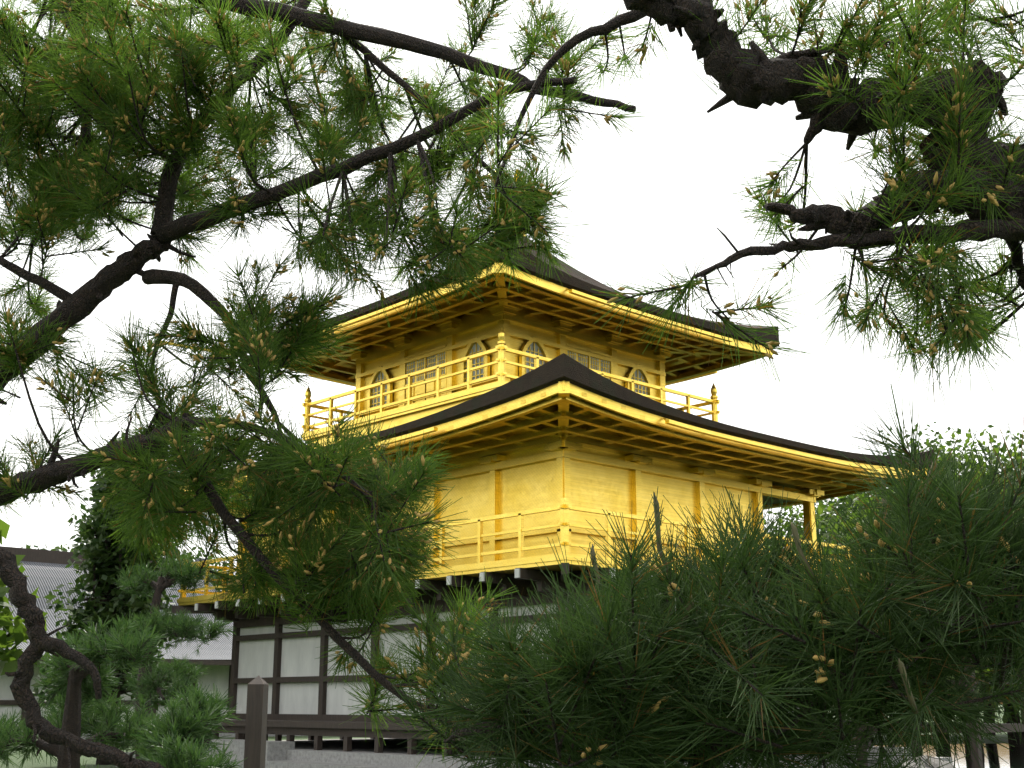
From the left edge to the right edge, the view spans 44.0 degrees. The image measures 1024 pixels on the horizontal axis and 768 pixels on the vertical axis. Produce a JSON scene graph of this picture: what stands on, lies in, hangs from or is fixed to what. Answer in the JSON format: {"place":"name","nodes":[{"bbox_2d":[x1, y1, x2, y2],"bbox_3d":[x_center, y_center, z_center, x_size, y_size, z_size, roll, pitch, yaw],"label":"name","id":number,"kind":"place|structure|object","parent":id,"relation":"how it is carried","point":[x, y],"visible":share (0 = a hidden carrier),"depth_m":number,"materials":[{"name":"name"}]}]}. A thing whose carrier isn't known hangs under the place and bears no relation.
{"place":"outdoors","nodes":[
{"label":"outdoors","id":0,"kind":"place"},
{"bbox_2d":[0,704,1020,767],"bbox_3d":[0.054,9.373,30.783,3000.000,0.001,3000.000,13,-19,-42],"label":"ground","id":1,"kind":"structure","parent":0,"point":[41,763],"depth_m":38.60,"materials":[{"name":"grey gravel"}]},
{"bbox_2d":[0,708,25,765],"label":"shrub","id":2,"kind":"object","parent":1,"relation":"on","point":[10,719],"visible":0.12,"depth_m":12.26,"materials":[{"name":"green plant"}]},
{"bbox_2d":[0,519,47,675],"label":"tree","id":3,"kind":"object","parent":1,"relation":"on","point":[17,634],"visible":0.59,"depth_m":31.61,"materials":[{"name":"green plant"}]},
{"bbox_2d":[21,544,58,550],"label":"tree","id":4,"kind":"object","parent":1,"relation":"on","point":[53,549],"visible":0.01,"depth_m":80.58,"materials":[{"name":"green plant"}]},
{"bbox_2d":[0,612,167,767],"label":"garden pine","id":5,"kind":"object","parent":1,"relation":"on","point":[72,682],"visible":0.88,"depth_m":9.93,"materials":[{"name":"green plant"}]},
{"bbox_2d":[69,468,104,551],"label":"conifer tree","id":6,"kind":"object","parent":1,"relation":"on","point":[80,546],"visible":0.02,"depth_m":79.78,"materials":[{"name":"green plant"}]},
{"bbox_2d":[30,432,200,764],"bbox_3d":[-10.752,5.806,34.655,4.142,9.026,4.041,13,-19,-42],"label":"cedar tree","id":7,"kind":"object","parent":1,"relation":"on","point":[104,599],"visible":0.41,"depth_m":34.16,"materials":[{"name":"green plant"}]},
{"bbox_2d":[55,539,213,584],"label":"tree","id":8,"kind":"object","parent":1,"relation":"on","point":[61,547],"depth_m":86.53,"materials":[{"name":"green plant"}]},
{"bbox_2d":[62,553,236,759],"bbox_3d":[-4.574,3.976,16.389,1.892,3.718,2.595,0,-14,-1],"label":"garden pine","id":9,"kind":"object","parent":1,"relation":"on","point":[177,625],"visible":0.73,"depth_m":16.64,"materials":[{"name":"green plant"}]},
{"bbox_2d":[0,546,304,738],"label":"building","id":10,"kind":"structure","parent":1,"relation":"on","point":[45,571],"depth_m":60.44,"materials":[{"name":"white paint"}]},
{"bbox_2d":[131,681,247,767],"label":"garden pine","id":11,"kind":"object","parent":1,"relation":"on","point":[181,737],"visible":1,"depth_m":8.77,"materials":[{"name":"green plant"}]},
{"bbox_2d":[158,544,235,592],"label":"tree","id":12,"kind":"object","parent":1,"relation":"on","point":[193,548],"visible":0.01,"depth_m":90.99,"materials":[{"name":"green plant"}]},
{"bbox_2d":[243,675,268,767],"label":"timber post","id":13,"kind":"object","parent":1,"relation":"on","point":[256,721],"visible":1,"depth_m":9.86,"materials":[{"name":"brown wood"}]},
{"bbox_2d":[0,0,655,767],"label":"pine tree","id":14,"kind":"object","parent":1,"relation":"on","point":[118,90],"visible":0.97,"depth_m":4.29,"materials":[{"name":"green plant"}]},
{"bbox_2d":[116,170,1023,767],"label":"temple pavilion","id":15,"kind":"structure","parent":1,"relation":"on","point":[542,412],"depth_m":27.88,"materials":[{"name":"gold metal"}]},
{"bbox_2d":[377,381,1023,767],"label":"young pine","id":16,"kind":"object","parent":1,"relation":"on","point":[733,659],"visible":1,"depth_m":2.36,"materials":[{"name":"green plant"}]},
{"bbox_2d":[466,0,1023,408],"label":"pine tree","id":17,"kind":"object","parent":1,"relation":"on","point":[974,172],"visible":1,"depth_m":3.29,"materials":[{"name":"green plant"}]},
{"bbox_2d":[763,493,879,742],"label":"broadleaf tree","id":18,"kind":"object","parent":1,"relation":"on","point":[799,515],"depth_m":52.37,"materials":[{"name":"green plant"}]},
{"bbox_2d":[785,422,1013,743],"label":"broadleaf tree","id":19,"kind":"object","parent":1,"relation":"on","point":[849,498],"depth_m":50.45,"materials":[{"name":"green plant"}]},
{"bbox_2d":[787,442,1023,754],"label":"broadleaf tree","id":20,"kind":"object","parent":1,"relation":"on","point":[829,508],"depth_m":39.94,"materials":[{"name":"green plant"}]},
{"bbox_2d":[827,425,1023,746],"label":"broadleaf tree","id":21,"kind":"object","parent":1,"relation":"on","point":[1015,742],"visible":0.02,"depth_m":48.19,"materials":[{"name":"green plant"}]},
{"bbox_2d":[900,755,955,767],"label":"garden rocks","id":22,"kind":"object","parent":1,"relation":"on","point":[935,764],"visible":0.6,"depth_m":16.95,"materials":[{"name":"grey stone"}]},
{"bbox_2d":[945,433,1023,519],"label":"broadleaf tree","id":23,"kind":"object","parent":1,"relation":"on","point":[1004,446],"visible":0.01,"depth_m":44.85,"materials":[{"name":"green plant"}]},
{"bbox_2d":[984,692,995,735],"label":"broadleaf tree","id":24,"kind":"object","parent":1,"relation":"on","point":[990,704],"depth_m":63.59,"materials":[{"name":"green plant"}]},
{"bbox_2d":[0,0,1023,573],"bbox_3d":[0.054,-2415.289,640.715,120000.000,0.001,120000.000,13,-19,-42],"label":"sky","id":25,"kind":"structure","parent":0,"point":[652,198],"depth_m":7301.02,"materials":[{"name":"white"}]},
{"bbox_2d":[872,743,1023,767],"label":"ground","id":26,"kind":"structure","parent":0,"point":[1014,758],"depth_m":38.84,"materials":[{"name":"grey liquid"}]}
]}

